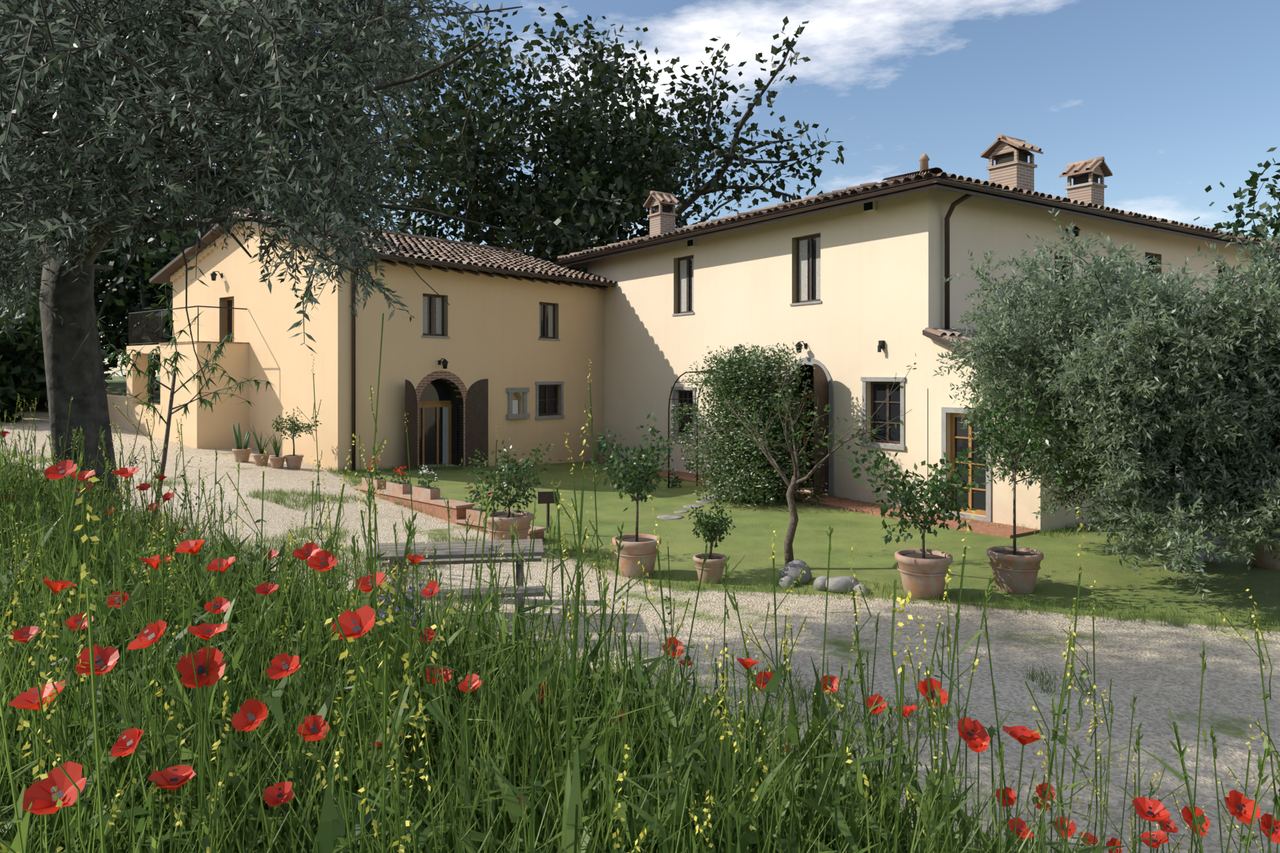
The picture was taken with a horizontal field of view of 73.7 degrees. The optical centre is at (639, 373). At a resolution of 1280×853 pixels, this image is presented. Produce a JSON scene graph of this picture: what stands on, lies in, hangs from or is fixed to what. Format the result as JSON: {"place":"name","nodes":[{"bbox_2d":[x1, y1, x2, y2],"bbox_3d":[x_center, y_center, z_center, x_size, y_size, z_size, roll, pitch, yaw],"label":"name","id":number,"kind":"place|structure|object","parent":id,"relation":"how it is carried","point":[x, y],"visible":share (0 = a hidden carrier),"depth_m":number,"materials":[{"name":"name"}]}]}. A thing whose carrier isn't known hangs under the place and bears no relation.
{"place":"outdoors","nodes":[
{"label":"outdoors","id":0,"kind":"place"},
{"bbox_2d":[0,376,1279,852],"bbox_3d":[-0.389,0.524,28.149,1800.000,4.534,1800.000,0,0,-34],"label":"ground","id":1,"kind":"structure","parent":0,"point":[1152,666],"depth_m":9.61,"materials":[{"name":"grey gravel"}]},
{"bbox_2d":[0,286,39,308],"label":"tree","id":2,"kind":"object","parent":1,"relation":"on","point":[37,293],"depth_m":29.57,"materials":[{"name":"green plant"}]},
{"bbox_2d":[0,300,47,423],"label":"tree","id":3,"kind":"object","parent":1,"relation":"on","point":[23,375],"depth_m":23.30,"materials":[{"name":"green plant"}]},
{"bbox_2d":[0,293,112,409],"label":"tree","id":4,"kind":"object","parent":1,"relation":"on","point":[37,325],"visible":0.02,"depth_m":26.75,"materials":[{"name":"green plant"}]},
{"bbox_2d":[0,178,166,343],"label":"tree","id":5,"kind":"object","parent":1,"relation":"on","point":[37,288],"depth_m":37.33,"materials":[{"name":"green plant"}]},
{"bbox_2d":[12,152,178,363],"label":"tree","id":6,"kind":"object","parent":1,"relation":"on","point":[108,361],"depth_m":43.98,"materials":[{"name":"green plant"}]},
{"bbox_2d":[0,156,201,379],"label":"tree","id":7,"kind":"object","parent":1,"relation":"on","point":[121,341],"depth_m":34.32,"materials":[{"name":"green plant"}]},
{"bbox_2d":[94,182,229,402],"bbox_3d":[-17.478,-3.787,33.240,8.051,10.404,11.230,0,0,-70],"label":"tree","id":8,"kind":"object","parent":1,"relation":"on","point":[148,272],"depth_m":32.67,"materials":[{"name":"green plant"}]},
{"bbox_2d":[96,282,277,530],"bbox_3d":[-5.916,0.636,11.139,2.322,3.467,2.361,0,0,-34],"label":"peach sapling","id":9,"kind":"object","parent":1,"relation":"on","point":[175,359],"depth_m":10.98,"materials":[{"name":"green plant"}]},
{"bbox_2d":[97,148,279,289],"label":"tree","id":10,"kind":"object","parent":1,"relation":"on","point":[171,211],"depth_m":47.26,"materials":[{"name":"green plant"}]},
{"bbox_2d":[148,139,281,285],"bbox_3d":[-20.381,-5.477,42.259,10.868,13.485,16.236,0,0,-34],"label":"tree","id":11,"kind":"object","parent":1,"relation":"on","point":[206,227],"depth_m":38.55,"materials":[{"name":"green plant"}]},
{"bbox_2d":[99,143,362,327],"bbox_3d":[-16.984,-5.419,36.982,9.803,14.115,12.770,0,0,9],"label":"tree","id":12,"kind":"object","parent":1,"relation":"on","point":[112,298],"depth_m":33.36,"materials":[{"name":"green plant"}]},
{"bbox_2d":[0,0,522,527],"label":"olive tree","id":13,"kind":"object","parent":1,"relation":"on","point":[184,60],"depth_m":5.20,"materials":[{"name":"green plant"}]},
{"bbox_2d":[34,226,603,470],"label":"house walls","id":14,"kind":"structure","parent":1,"relation":"on","point":[492,328],"depth_m":21.77,"materials":[{"name":"beige paint"}]},
{"bbox_2d":[128,261,564,471],"bbox_3d":[-7.868,-0.040,21.791,12.042,5.379,5.293,0,0,-7],"label":"house joinery","id":15,"kind":"object","parent":14,"relation":"attached to","point":[428,409],"visible":0.8,"depth_m":22.26,"materials":[{"name":"brown wood"}]},
{"bbox_2d":[149,178,615,290],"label":"house roof","id":16,"kind":"structure","parent":14,"relation":"on","point":[420,251],"depth_m":23.55,"materials":[{"name":"brown tile"}]},
{"bbox_2d":[364,180,525,253],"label":"tree","id":17,"kind":"object","parent":1,"relation":"on","point":[414,231],"depth_m":42.38,"materials":[{"name":"green plant"}]},
{"bbox_2d":[358,539,544,633],"bbox_3d":[-1.948,2.264,9.168,1.800,0.780,1.820,0,0,-8],"label":"bench","id":18,"kind":"object","parent":1,"relation":"on","point":[457,549],"visible":0.62,"depth_m":9.00,"materials":[{"name":"grey wood"}]},
{"bbox_2d":[234,2,847,271],"bbox_3d":[-4.375,-6.742,38.338,26.170,19.702,24.624,0,0,-34],"label":"oak tree","id":19,"kind":"object","parent":1,"relation":"on","point":[625,163],"depth_m":32.73,"materials":[{"name":"green plant"}]},
{"bbox_2d":[538,491,558,533],"bbox_3d":[-1.539,2.377,14.275,0.340,0.800,0.061,0,0,-10],"label":"garden sign","id":20,"kind":"object","parent":1,"relation":"on","point":[547,498],"visible":0.64,"depth_m":14.25,"materials":[{"name":"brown wood"}]},
{"bbox_2d":[0,313,1279,852],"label":"meadow grass weeds","id":21,"kind":"object","parent":1,"relation":"on","point":[556,763],"visible":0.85,"depth_m":2.54,"materials":[{"name":"green plant"}]},
{"bbox_2d":[367,583,431,626],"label":"meadow vetch flowers","id":22,"kind":"object","parent":21,"relation":"attached to","point":[410,588],"visible":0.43,"depth_m":2.84,"materials":[{"name":"purple plant"}]},
{"bbox_2d":[0,431,1279,852],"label":"poppies","id":23,"kind":"object","parent":21,"relation":"attached to","point":[39,795],"visible":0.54,"depth_m":2.18,"materials":[{"name":"red plant"}]},
{"bbox_2d":[3,434,1278,850],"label":"poppy centers","id":24,"kind":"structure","parent":23,"relation":"attached to","point":[313,730],"depth_m":2.17,"materials":[{"name":"black plant"}]},
{"bbox_2d":[0,280,1279,852],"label":"yellow wildflowers","id":25,"kind":"object","parent":1,"relation":"on","point":[218,743],"visible":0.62,"depth_m":2.11,"materials":[{"name":"yellow plant"}]},
{"bbox_2d":[668,370,779,504],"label":"garden arch","id":26,"kind":"structure","parent":1,"relation":"on","point":[675,382],"depth_m":20.16,"materials":[{"name":"grey metal"}]},
{"bbox_2d":[666,342,827,511],"bbox_3d":[1.956,1.157,18.833,2.507,3.646,4.332,0,0,-34],"label":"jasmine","id":27,"kind":"object","parent":26,"relation":"attached to","point":[743,363],"depth_m":17.79,"materials":[{"name":"green plant"}]},
{"bbox_2d":[232,448,1279,599],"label":"plant pots","id":28,"kind":"object","parent":1,"relation":"on","point":[1017,573],"visible":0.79,"depth_m":11.43,"materials":[{"name":"ceramic"}]},
{"bbox_2d":[367,458,540,503],"bbox_3d":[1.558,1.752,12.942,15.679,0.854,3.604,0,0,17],"label":"geranium","id":29,"kind":"object","parent":28,"relation":"in","point":[493,491],"depth_m":15.44,"materials":[{"name":"red plant"}]},
{"bbox_2d":[656,493,874,595],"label":"rocks","id":30,"kind":"object","parent":1,"relation":"on","point":[792,571],"visible":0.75,"depth_m":11.02,"materials":[{"name":"grey stone"}]},
{"bbox_2d":[706,354,916,566],"bbox_3d":[1.941,1.300,12.116,2.332,3.154,3.593,0,0,-34],"label":"young fruit tree","id":31,"kind":"object","parent":1,"relation":"on","point":[793,485],"depth_m":12.08,"materials":[{"name":"plant"}]},
{"bbox_2d":[641,470,1040,538],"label":"brick paving strips","id":32,"kind":"object","parent":1,"relation":"on","point":[993,530],"visible":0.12,"depth_m":16.77,"materials":[{"name":"red brick"}]},
{"bbox_2d":[552,134,1279,363],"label":"house roof","id":33,"kind":"structure","parent":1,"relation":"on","point":[1011,175],"depth_m":19.84,"materials":[{"name":"brown tile"}]},
{"bbox_2d":[932,203,1279,601],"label":"olive tree","id":34,"kind":"object","parent":1,"relation":"on","point":[1199,414],"depth_m":10.18,"materials":[{"name":"green plant"}]},
{"bbox_2d":[1166,530,1232,569],"bbox_3d":[8.095,2.572,12.336,1.100,0.450,0.400,0,0,-34],"label":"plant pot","id":35,"kind":"object","parent":1,"relation":"on","point":[1205,557],"visible":0.17,"depth_m":12.36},
{"bbox_2d":[1193,147,1279,303],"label":"tree","id":36,"kind":"object","parent":1,"relation":"on","point":[1252,181],"depth_m":38.07,"materials":[{"name":"green plant"}]},
{"bbox_2d":[1,0,1279,375],"label":"sky","id":37,"kind":"structure","parent":0,"point":[1178,99],"materials":[{"name":"blue"}]},
{"bbox_2d":[232,376,1279,559],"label":"potted plants","id":38,"kind":"object","parent":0,"point":[933,489],"depth_m":11.16,"materials":[{"name":"green plant"}]},
{"bbox_2d":[587,188,1253,532],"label":"house walls","id":39,"kind":"structure","parent":0,"point":[882,268],"depth_m":18.74,"materials":[{"name":"beige paint"}]},
{"bbox_2d":[670,194,1224,522],"bbox_3d":[8.938,-0.420,19.807,15.840,6.300,8.400,0,0,-3],"label":"house joinery","id":40,"kind":"object","parent":39,"relation":"in","point":[809,293],"visible":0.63,"depth_m":18.29,"materials":[{"name":"brown wood"}]}
]}

